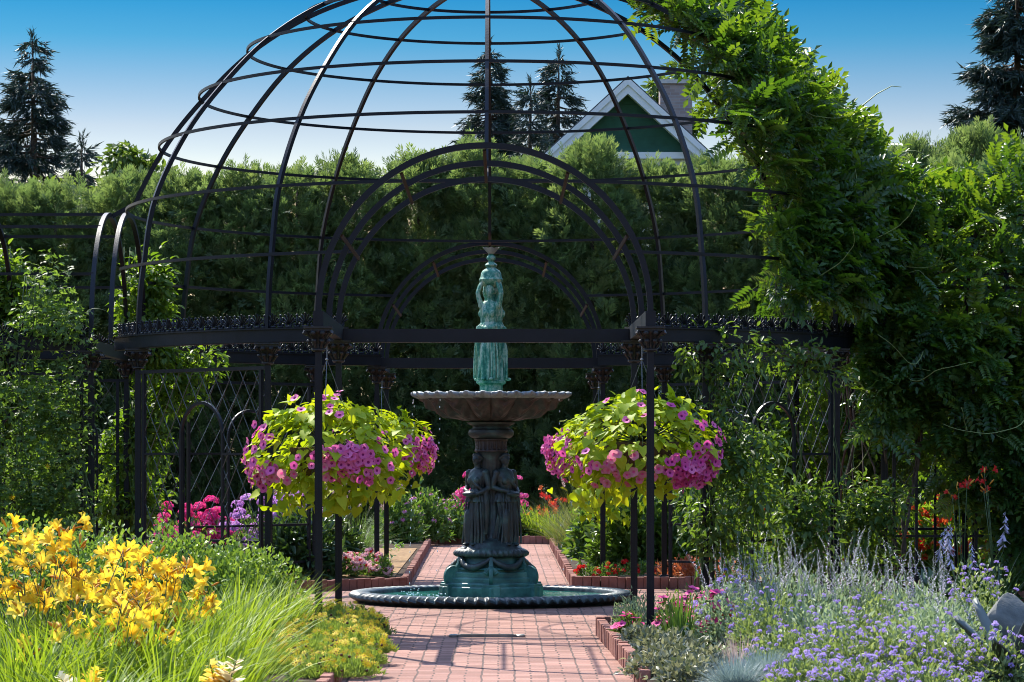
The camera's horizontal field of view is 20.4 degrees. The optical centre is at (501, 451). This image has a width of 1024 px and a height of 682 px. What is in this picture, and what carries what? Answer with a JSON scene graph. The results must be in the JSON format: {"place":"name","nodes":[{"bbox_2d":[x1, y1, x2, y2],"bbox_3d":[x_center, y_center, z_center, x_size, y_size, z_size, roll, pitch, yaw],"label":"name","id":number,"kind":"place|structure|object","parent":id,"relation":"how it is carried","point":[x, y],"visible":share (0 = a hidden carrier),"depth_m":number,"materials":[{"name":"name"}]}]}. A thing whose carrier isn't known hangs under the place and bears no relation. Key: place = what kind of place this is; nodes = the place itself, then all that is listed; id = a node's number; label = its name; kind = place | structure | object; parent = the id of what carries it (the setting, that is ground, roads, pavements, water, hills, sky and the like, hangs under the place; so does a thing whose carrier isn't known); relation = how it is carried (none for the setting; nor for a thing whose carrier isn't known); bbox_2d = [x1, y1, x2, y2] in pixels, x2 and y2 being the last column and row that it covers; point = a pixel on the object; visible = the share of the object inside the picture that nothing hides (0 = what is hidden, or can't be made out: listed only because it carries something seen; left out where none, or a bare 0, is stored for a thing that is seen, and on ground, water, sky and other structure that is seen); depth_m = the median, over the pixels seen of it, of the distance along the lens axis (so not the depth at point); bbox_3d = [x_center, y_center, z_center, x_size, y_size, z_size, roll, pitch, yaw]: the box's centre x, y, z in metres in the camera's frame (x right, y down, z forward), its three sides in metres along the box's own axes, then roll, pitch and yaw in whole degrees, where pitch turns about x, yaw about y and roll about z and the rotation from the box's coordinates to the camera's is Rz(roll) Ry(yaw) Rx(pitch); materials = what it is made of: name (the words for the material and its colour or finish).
{"place":"outdoors","nodes":[
{"label":"outdoors","id":0,"kind":"place"},
{"bbox_2d":[0,602,319,681],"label":"bed soil","id":1,"kind":"structure","parent":0,"point":[307,679],"depth_m":19.00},
{"bbox_2d":[0,511,89,619],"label":"green bush","id":2,"kind":"object","parent":1,"relation":"on","point":[4,566],"visible":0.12,"depth_m":26.06,"materials":[{"name":"green plant"}]},
{"bbox_2d":[0,523,90,661],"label":"daylily","id":3,"kind":"object","parent":1,"relation":"on","point":[27,585],"visible":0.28,"depth_m":17.69,"materials":[{"name":"yellow plant"}]},
{"bbox_2d":[0,511,107,681],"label":"daylily","id":4,"kind":"object","parent":1,"relation":"on","point":[28,540],"visible":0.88,"depth_m":17.10,"materials":[{"name":"yellow plant"}]},
{"bbox_2d":[0,617,130,681],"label":"daylily","id":5,"kind":"object","parent":1,"relation":"on","point":[11,658],"visible":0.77,"depth_m":15.02,"materials":[{"name":"green plant"}]},
{"bbox_2d":[1,529,139,663],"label":"daylily","id":6,"kind":"object","parent":1,"relation":"on","point":[79,580],"visible":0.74,"depth_m":17.22,"materials":[{"name":"yellow plant"}]},
{"bbox_2d":[0,584,160,681],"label":"daylily","id":7,"kind":"object","parent":1,"relation":"on","point":[15,608],"visible":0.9,"depth_m":15.48,"materials":[{"name":"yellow plant"}]},
{"bbox_2d":[0,513,181,623],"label":"green bush","id":8,"kind":"object","parent":1,"relation":"on","point":[86,552],"visible":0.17,"depth_m":25.42,"materials":[{"name":"green plant"}]},
{"bbox_2d":[0,635,201,681],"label":"daylily","id":9,"kind":"object","parent":1,"relation":"on","point":[107,678],"visible":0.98,"depth_m":14.68,"materials":[{"name":"green plant"}]},
{"bbox_2d":[2,587,209,681],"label":"daylily","id":10,"kind":"object","parent":1,"relation":"on","point":[119,606],"visible":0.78,"depth_m":15.89,"materials":[{"name":"green plant"}]},
{"bbox_2d":[32,543,213,668],"bbox_3d":[-2.378,1.042,17.589,1.203,0.957,1.260,0,0,0],"label":"daylily","id":11,"kind":"object","parent":1,"relation":"on","point":[159,565],"visible":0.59,"depth_m":17.58,"materials":[{"name":"yellow plant"}]},
{"bbox_2d":[26,591,246,681],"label":"daylily","id":12,"kind":"object","parent":1,"relation":"on","point":[152,615],"visible":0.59,"depth_m":16.19,"materials":[{"name":"green plant"}]},
{"bbox_2d":[71,548,246,659],"bbox_3d":[-2.203,1.058,17.875,1.221,0.924,1.223,0,0,38],"label":"daylily","id":13,"kind":"object","parent":1,"relation":"on","point":[169,589],"visible":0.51,"depth_m":17.91,"materials":[{"name":"yellow plant"}]},
{"bbox_2d":[76,514,260,623],"bbox_3d":[-2.916,1.068,25.179,1.723,1.028,1.650,0,0,36],"label":"green bush","id":14,"kind":"object","parent":1,"relation":"on","point":[173,549],"visible":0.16,"depth_m":25.07,"materials":[{"name":"green plant"}]},
{"bbox_2d":[53,612,285,681],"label":"daylily","id":15,"kind":"object","parent":1,"relation":"on","point":[188,675],"visible":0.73,"depth_m":15.68,"materials":[{"name":"green plant"}]},
{"bbox_2d":[103,565,259,654],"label":"daylily","id":16,"kind":"object","parent":1,"relation":"on","point":[208,600],"visible":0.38,"depth_m":18.16,"materials":[{"name":"yellow plant"}]},
{"bbox_2d":[100,591,309,678],"bbox_3d":[-1.822,1.177,17.391,1.376,0.682,1.359,0,0,0],"label":"daylily","id":17,"kind":"object","parent":1,"relation":"on","point":[233,649],"visible":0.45,"depth_m":17.25,"materials":[{"name":"green plant"}]},
{"bbox_2d":[130,621,331,681],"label":"daylily","id":18,"kind":"object","parent":1,"relation":"on","point":[254,672],"visible":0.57,"depth_m":16.14,"materials":[{"name":"green plant"}]},
{"bbox_2d":[168,529,323,617],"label":"green bush","id":19,"kind":"object","parent":1,"relation":"on","point":[230,563],"visible":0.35,"depth_m":24.81,"materials":[{"name":"green plant"}]},
{"bbox_2d":[167,560,331,642],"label":"daylily","id":20,"kind":"object","parent":1,"relation":"on","point":[252,594],"visible":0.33,"depth_m":21.53,"materials":[{"name":"green plant"}]},
{"bbox_2d":[168,580,339,681],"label":"daylily","id":21,"kind":"object","parent":1,"relation":"on","point":[261,632],"visible":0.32,"depth_m":18.55,"materials":[{"name":"green plant"}]},
{"bbox_2d":[275,612,382,637],"bbox_3d":[-1.382,1.397,22.590,0.897,0.252,0.951,0,0,-39],"label":"coreopsis","id":22,"kind":"object","parent":1,"relation":"on","point":[328,625],"visible":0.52,"depth_m":22.49,"materials":[{"name":"yellow plant"}]},
{"bbox_2d":[280,648,388,679],"bbox_3d":[-1.124,1.431,19.187,0.662,0.214,0.704,0,0,-42],"label":"coreopsis","id":23,"kind":"object","parent":1,"relation":"on","point":[347,664],"visible":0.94,"depth_m":19.07,"materials":[{"name":"yellow plant"}]},
{"bbox_2d":[1,540,422,585],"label":"bed soil","id":24,"kind":"structure","parent":0,"point":[417,545],"depth_m":42.81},
{"bbox_2d":[248,495,356,578],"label":"peony bush","id":25,"kind":"object","parent":24,"relation":"on","point":[287,540],"visible":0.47,"depth_m":33.98,"materials":[{"name":"green plant"}]},
{"bbox_2d":[371,484,430,542],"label":"coneflower","id":26,"kind":"object","parent":24,"relation":"on","point":[399,518],"visible":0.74,"depth_m":47.33,"materials":[{"name":"green plant"}]},
{"bbox_2d":[403,477,456,542],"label":"coneflower","id":27,"kind":"object","parent":24,"relation":"on","point":[433,518],"visible":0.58,"depth_m":48.47,"materials":[{"name":"green plant"}]},
{"bbox_2d":[1,544,845,681],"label":"paving","id":28,"kind":"structure","parent":0,"point":[430,650],"depth_m":24.11,"materials":[{"name":"red brick"}]},
{"bbox_2d":[0,213,127,598],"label":"tunnel arbor","id":29,"kind":"object","parent":28,"relation":"on","point":[46,353],"visible":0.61,"depth_m":30.39,"materials":[{"name":"black metal"}]},
{"bbox_2d":[0,238,75,537],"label":"climbing vine","id":30,"kind":"object","parent":29,"relation":"attached to","point":[5,299],"visible":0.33,"depth_m":31.67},
{"bbox_2d":[0,248,112,582],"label":"climbing vine","id":31,"kind":"object","parent":29,"relation":"attached to","point":[49,467],"visible":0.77,"depth_m":28.88,"materials":[{"name":"green plant"}]},
{"bbox_2d":[249,538,430,591],"bbox_3d":[-1.301,1.538,40.073,2.154,0.163,16.528,0,0,8],"label":"brick edging","id":32,"kind":"object","parent":28,"relation":"on","point":[406,578],"visible":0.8,"depth_m":33.09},
{"bbox_2d":[77,0,891,627],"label":"dome pergola","id":33,"kind":"object","parent":28,"relation":"on","point":[269,340],"visible":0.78,"depth_m":28.11,"materials":[{"name":"black metal"}]},
{"bbox_2d":[85,241,229,544],"bbox_3d":[-3.867,-0.431,31.901,1.656,3.866,0.875,0,0,0],"label":"climbing vine","id":34,"kind":"object","parent":33,"relation":"attached to","point":[157,297],"visible":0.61,"depth_m":31.81,"materials":[{"name":"plant"}]},
{"bbox_2d":[241,347,418,517],"bbox_3d":[-1.484,-0.223,24.839,1.504,1.614,1.440,0,0,34],"label":"hanging basket","id":35,"kind":"object","parent":33,"relation":"hanging from","point":[362,464],"visible":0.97,"depth_m":24.54,"materials":[{"name":"plant"}]},
{"bbox_2d":[333,387,438,504],"bbox_3d":[-1.503,-0.176,35.872,1.386,1.708,1.343,0,0,-42],"label":"hanging basket","id":36,"kind":"object","parent":33,"relation":"hanging from","point":[423,461],"visible":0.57,"depth_m":35.66,"materials":[{"name":"plant"}]},
{"bbox_2d":[540,378,645,528],"bbox_3d":[1.197,-0.028,35.898,1.415,2.005,1.391,0,0,0],"label":"hanging basket","id":37,"kind":"object","parent":33,"relation":"hanging from","point":[548,450],"visible":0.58,"depth_m":35.60,"materials":[{"name":"plant"}]},
{"bbox_2d":[547,346,726,510],"bbox_3d":[1.187,-0.258,24.891,1.591,1.544,1.438,0,0,0],"label":"hanging basket","id":38,"kind":"object","parent":33,"relation":"hanging from","point":[622,464],"visible":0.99,"depth_m":24.54,"materials":[{"name":"plant"}]},
{"bbox_2d":[623,0,964,588],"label":"wisteria vine","id":39,"kind":"object","parent":33,"relation":"attached to","point":[843,161],"visible":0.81,"depth_m":28.34,"materials":[{"name":"plant"}]},
{"bbox_2d":[349,247,630,608],"bbox_3d":[-0.110,-0.294,30.400,3.046,3.791,3.047,0,0,0],"label":"fountain","id":40,"kind":"object","parent":28,"relation":"on","point":[490,566],"visible":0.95,"depth_m":30.17,"materials":[{"name":"metal"}]},
{"bbox_2d":[595,613,694,681],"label":"brick edging","id":41,"kind":"object","parent":28,"relation":"on","point":[618,649],"visible":0.5,"depth_m":22.22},
{"bbox_2d":[550,538,772,589],"bbox_3d":[1.996,1.534,40.291,2.366,0.173,16.223,0,0,0],"label":"brick edging","id":42,"kind":"object","parent":28,"relation":"on","point":[572,578],"visible":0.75,"depth_m":33.24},
{"bbox_2d":[858,213,1023,589],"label":"tunnel arbor","id":43,"kind":"object","parent":28,"relation":"on","point":[974,535],"visible":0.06,"depth_m":29.84,"materials":[{"name":"black metal"}]},
{"bbox_2d":[794,123,1023,601],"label":"wisteria vine","id":44,"kind":"object","parent":43,"relation":"attached to","point":[973,194],"visible":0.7,"depth_m":28.75,"materials":[{"name":"plant"}]},
{"bbox_2d":[40,466,961,527],"bbox_3d":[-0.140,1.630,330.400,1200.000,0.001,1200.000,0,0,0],"label":"ground","id":45,"kind":"structure","parent":0,"point":[249,522],"depth_m":65.64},
{"bbox_2d":[0,167,85,520],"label":"arborvitae","id":46,"kind":"object","parent":45,"relation":"on","point":[7,196],"visible":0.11,"depth_m":57.98,"materials":[{"name":"green plant"}]},
{"bbox_2d":[0,27,92,188],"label":"spruce tree","id":47,"kind":"object","parent":45,"relation":"on","point":[25,164],"visible":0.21,"depth_m":75.69,"materials":[{"name":"green plant"}]},
{"bbox_2d":[2,170,133,526],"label":"arborvitae","id":48,"kind":"object","parent":45,"relation":"on","point":[54,196],"visible":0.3,"depth_m":57.71,"materials":[{"name":"green plant"}]},
{"bbox_2d":[57,129,104,477],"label":"spruce tree","id":49,"kind":"object","parent":45,"relation":"on","point":[85,159],"visible":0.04,"depth_m":71.92,"materials":[{"name":"green plant"}]},
{"bbox_2d":[43,163,191,526],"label":"arborvitae","id":50,"kind":"object","parent":45,"relation":"on","point":[118,191],"visible":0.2,"depth_m":58.18,"materials":[{"name":"green plant"}]},
{"bbox_2d":[85,140,178,273],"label":"leafy tree","id":51,"kind":"object","parent":45,"relation":"on","point":[123,155],"visible":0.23,"depth_m":65.63,"materials":[{"name":"green plant"}]},
{"bbox_2d":[99,161,255,525],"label":"arborvitae","id":52,"kind":"object","parent":45,"relation":"on","point":[187,206],"visible":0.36,"depth_m":57.56,"materials":[{"name":"green plant"}]},
{"bbox_2d":[164,153,311,525],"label":"arborvitae","id":53,"kind":"object","parent":45,"relation":"on","point":[223,243],"visible":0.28,"depth_m":57.60,"materials":[{"name":"green plant"}]},
{"bbox_2d":[220,155,372,525],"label":"arborvitae","id":54,"kind":"object","parent":45,"relation":"on","point":[290,196],"visible":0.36,"depth_m":57.43,"materials":[{"name":"green plant"}]},
{"bbox_2d":[272,147,435,527],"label":"arborvitae","id":55,"kind":"object","parent":45,"relation":"on","point":[351,166],"visible":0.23,"depth_m":57.61,"materials":[{"name":"green plant"}]},
{"bbox_2d":[348,142,483,525],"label":"arborvitae","id":56,"kind":"object","parent":45,"relation":"on","point":[436,379],"visible":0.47,"depth_m":57.76,"materials":[{"name":"green plant"}]},
{"bbox_2d":[424,35,524,425],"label":"spruce tree","id":57,"kind":"object","parent":45,"relation":"on","point":[500,97],"visible":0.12,"depth_m":87.70,"materials":[{"name":"green plant"}]},
{"bbox_2d":[401,127,551,509],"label":"arborvitae","id":58,"kind":"object","parent":45,"relation":"on","point":[473,189],"visible":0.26,"depth_m":58.10,"materials":[{"name":"green plant"}]},
{"bbox_2d":[503,72,553,487],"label":"spruce tree","id":59,"kind":"object","parent":45,"relation":"on","point":[526,98],"visible":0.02,"depth_m":83.85,"materials":[{"name":"green plant"}]},
{"bbox_2d":[457,146,607,515],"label":"arborvitae","id":60,"kind":"object","parent":45,"relation":"on","point":[536,205],"visible":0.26,"depth_m":57.84,"materials":[{"name":"green plant"}]},
{"bbox_2d":[532,43,589,151],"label":"spruce tree","id":61,"kind":"object","parent":45,"relation":"on","point":[550,70],"visible":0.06,"depth_m":89.90,"materials":[{"name":"green plant"}]},
{"bbox_2d":[512,132,678,523],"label":"arborvitae","id":62,"kind":"object","parent":45,"relation":"on","point":[598,160],"visible":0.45,"depth_m":57.51,"materials":[{"name":"green plant"}]},
{"bbox_2d":[577,151,728,500],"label":"arborvitae","id":63,"kind":"object","parent":45,"relation":"on","point":[661,196],"visible":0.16,"depth_m":58.02,"materials":[{"name":"green plant"}]},
{"bbox_2d":[652,141,792,524],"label":"arborvitae","id":64,"kind":"object","parent":45,"relation":"on","point":[688,303],"visible":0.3,"depth_m":57.39,"materials":[{"name":"green plant"}]},
{"bbox_2d":[701,155,842,519],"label":"arborvitae","id":65,"kind":"object","parent":45,"relation":"on","point":[754,267],"visible":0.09,"depth_m":57.28,"materials":[{"name":"green plant"}]},
{"bbox_2d":[886,130,944,477],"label":"arborvitae","id":66,"kind":"object","parent":45,"relation":"on","point":[919,145],"visible":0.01,"depth_m":61.59,"materials":[{"name":"green plant"}]},
{"bbox_2d":[888,147,1019,525],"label":"arborvitae","id":67,"kind":"object","parent":45,"relation":"on","point":[958,162],"visible":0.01,"depth_m":57.81,"materials":[{"name":"green plant"}]},
{"bbox_2d":[913,114,1013,524],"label":"arborvitae","id":68,"kind":"object","parent":45,"relation":"on","point":[973,141],"visible":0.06,"depth_m":62.64,"materials":[{"name":"green plant"}]},
{"bbox_2d":[939,0,1023,138],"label":"spruce tree","id":69,"kind":"object","parent":45,"relation":"on","point":[999,90],"visible":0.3,"depth_m":67.42,"materials":[{"name":"green plant"}]},
{"bbox_2d":[0,0,1023,452],"label":"sky","id":70,"kind":"structure","parent":0,"point":[133,70],"materials":[{"name":"blue"}]},
{"bbox_2d":[534,76,714,491],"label":"gable house","id":71,"kind":"structure","parent":0,"point":[632,96],"depth_m":70.42,"materials":[{"name":"green"}]},
{"bbox_2d":[556,540,1003,592],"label":"bed soil","id":72,"kind":"structure","parent":0,"point":[573,563],"depth_m":35.41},
{"bbox_2d":[570,487,667,569],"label":"leafy shrub","id":73,"kind":"object","parent":72,"relation":"on","point":[615,544],"visible":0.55,"depth_m":36.57,"materials":[{"name":"green plant"}]},
{"bbox_2d":[618,484,698,568],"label":"leafy shrub","id":74,"kind":"object","parent":72,"relation":"on","point":[676,549],"visible":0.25,"depth_m":36.77,"materials":[{"name":"green plant"}]},
{"bbox_2d":[683,378,912,567],"bbox_3d":[3.333,0.312,32.433,1.388,2.381,2.807,0,0,-43],"label":"climbing vine","id":75,"kind":"object","parent":72,"relation":"on","point":[805,421],"visible":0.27,"depth_m":32.23,"materials":[{"name":"plant"}]},
{"bbox_2d":[867,480,953,576],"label":"orange lantana","id":76,"kind":"object","parent":72,"relation":"on","point":[911,525],"visible":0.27,"depth_m":34.39,"materials":[{"name":"red plant"}]},
{"bbox_2d":[903,478,990,577],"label":"orange lantana","id":77,"kind":"object","parent":72,"relation":"on","point":[941,522],"visible":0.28,"depth_m":34.23,"materials":[{"name":"red plant"}]},
{"bbox_2d":[615,603,986,681],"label":"bed soil","id":78,"kind":"structure","parent":0,"point":[734,652],"depth_m":21.96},
{"bbox_2d":[613,644,696,679],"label":"variegated groundcover","id":79,"kind":"object","parent":78,"relation":"on","point":[658,655],"visible":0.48,"depth_m":19.13,"materials":[{"name":"green plant"}]},
{"bbox_2d":[642,650,729,681],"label":"variegated groundcover","id":80,"kind":"object","parent":78,"relation":"on","point":[680,670],"visible":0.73,"depth_m":18.46,"materials":[{"name":"green plant"}]},
{"bbox_2d":[685,575,764,643],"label":"ageratum","id":81,"kind":"object","parent":78,"relation":"on","point":[717,627],"visible":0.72,"depth_m":22.30,"materials":[{"name":"green plant"}]},
{"bbox_2d":[689,648,773,681],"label":"blue fescue","id":82,"kind":"object","parent":78,"relation":"on","point":[732,673],"visible":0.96,"depth_m":17.93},
{"bbox_2d":[677,530,816,635],"bbox_3d":[2.018,1.075,22.970,1.069,0.880,0.980,0,0,40],"label":"russian sage","id":83,"kind":"object","parent":78,"relation":"on","point":[750,587],"visible":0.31,"depth_m":22.96,"materials":[{"name":"plant"}]},
{"bbox_2d":[669,319,859,603],"bbox_3d":[2.532,0.121,27.120,2.022,2.764,0.926,0,0,-25],"label":"climbing rose","id":84,"kind":"object","parent":78,"relation":"on","point":[740,465],"visible":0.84,"depth_m":26.90,"materials":[{"name":"green plant"}]},
{"bbox_2d":[722,580,817,652],"bbox_3d":[2.004,1.243,21.311,0.766,0.581,0.790,0,0,38],"label":"ageratum","id":85,"kind":"object","parent":78,"relation":"on","point":[749,624],"visible":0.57,"depth_m":21.24,"materials":[{"name":"green plant"}]},
{"bbox_2d":[737,618,849,670],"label":"ageratum","id":86,"kind":"object","parent":78,"relation":"on","point":[779,640],"visible":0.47,"depth_m":19.13,"materials":[{"name":"purple plant"}]},
{"bbox_2d":[760,645,856,681],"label":"ageratum","id":87,"kind":"object","parent":78,"relation":"on","point":[790,672],"visible":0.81,"depth_m":17.62,"materials":[{"name":"purple plant"}]},
{"bbox_2d":[753,532,867,631],"bbox_3d":[2.429,1.085,23.386,1.012,0.903,1.075,0,0,-45],"label":"russian sage","id":88,"kind":"object","parent":78,"relation":"on","point":[801,582],"visible":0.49,"depth_m":23.36,"materials":[{"name":"plant"}]},
{"bbox_2d":[761,587,876,650],"bbox_3d":[2.334,1.258,20.998,0.832,0.525,0.836,0,0,45],"label":"ageratum","id":89,"kind":"object","parent":78,"relation":"on","point":[828,618],"visible":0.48,"depth_m":20.94,"materials":[{"name":"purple plant"}]},
{"bbox_2d":[743,365,919,602],"bbox_3d":[3.297,0.356,27.950,2.158,2.474,0.974,0,0,-40],"label":"climbing rose","id":90,"kind":"object","parent":78,"relation":"on","point":[877,520],"visible":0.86,"depth_m":28.21,"materials":[{"name":"green plant"}]},
{"bbox_2d":[787,619,895,677],"bbox_3d":[2.231,1.320,18.783,0.821,0.427,0.780,0,0,41],"label":"ageratum","id":91,"kind":"object","parent":78,"relation":"on","point":[832,648],"visible":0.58,"depth_m":18.73,"materials":[{"name":"purple plant"}]},
{"bbox_2d":[801,651,920,681],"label":"ageratum","id":92,"kind":"object","parent":78,"relation":"on","point":[864,674],"visible":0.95,"depth_m":17.30,"materials":[{"name":"purple plant"}]},
{"bbox_2d":[814,527,912,633],"bbox_3d":[2.930,1.066,23.592,0.931,0.911,0.971,0,0,38],"label":"russian sage","id":93,"kind":"object","parent":78,"relation":"on","point":[854,592],"visible":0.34,"depth_m":23.51,"materials":[{"name":"plant"}]},
{"bbox_2d":[821,582,927,652],"bbox_3d":[2.756,1.251,21.212,0.976,0.568,0.780,0,0,0],"label":"ageratum","id":94,"kind":"object","parent":78,"relation":"on","point":[866,621],"visible":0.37,"depth_m":21.11,"materials":[{"name":"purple plant"}]},
{"bbox_2d":[833,617,938,674],"bbox_3d":[2.579,1.308,18.920,0.828,0.430,0.834,0,0,0],"label":"ageratum","id":95,"kind":"object","parent":78,"relation":"on","point":[882,647],"visible":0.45,"depth_m":18.81,"materials":[{"name":"purple plant"}]},
{"bbox_2d":[868,537,970,635],"bbox_3d":[3.355,1.119,23.175,0.981,0.853,0.974,0,0,-38],"label":"russian sage","id":96,"kind":"object","parent":78,"relation":"on","point":[895,598],"visible":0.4,"depth_m":23.14,"materials":[{"name":"plant"}]},
{"bbox_2d":[869,592,972,659],"bbox_3d":[3.046,1.275,20.571,0.792,0.510,0.815,0,0,-35],"label":"ageratum","id":97,"kind":"object","parent":78,"relation":"on","point":[922,618],"visible":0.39,"depth_m":20.56,"materials":[{"name":"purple plant"}]},
{"bbox_2d":[870,619,994,679],"bbox_3d":[2.857,1.309,18.587,0.807,0.434,0.804,0,0,40],"label":"ageratum","id":98,"kind":"object","parent":78,"relation":"on","point":[934,647],"visible":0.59,"depth_m":18.51,"materials":[{"name":"purple plant"}]},
{"bbox_2d":[873,655,992,681],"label":"ageratum","id":99,"kind":"object","parent":78,"relation":"on","point":[946,675],"visible":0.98,"depth_m":17.22,"materials":[{"name":"purple plant"}]},
{"bbox_2d":[900,548,987,645],"bbox_3d":[3.423,1.150,21.828,0.848,0.825,1.019,0,0,0],"label":"russian sage","id":100,"kind":"object","parent":78,"relation":"on","point":[962,613],"visible":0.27,"depth_m":21.69,"materials":[{"name":"plant"}]},
{"bbox_2d":[935,620,1023,681],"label":"ageratum","id":101,"kind":"object","parent":78,"relation":"on","point":[1007,674],"visible":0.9,"depth_m":18.27,"materials":[{"name":"purple plant"}]},
{"bbox_2d":[941,550,1019,627],"bbox_3d":[3.714,1.149,22.194,0.760,0.773,0.755,0,0,-40],"label":"ageratum","id":102,"kind":"object","parent":78,"relation":"on","point":[989,606],"visible":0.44,"depth_m":22.17,"materials":[{"name":"purple plant"}]},
{"bbox_2d":[941,597,1023,681],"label":"agave","id":103,"kind":"object","parent":78,"relation":"on","point":[985,621],"visible":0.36,"depth_m":18.51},
{"bbox_2d":[977,592,1023,646],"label":"fieldstone","id":104,"kind":"object","parent":78,"relation":"on","point":[1006,610],"visible":0.4,"depth_m":21.65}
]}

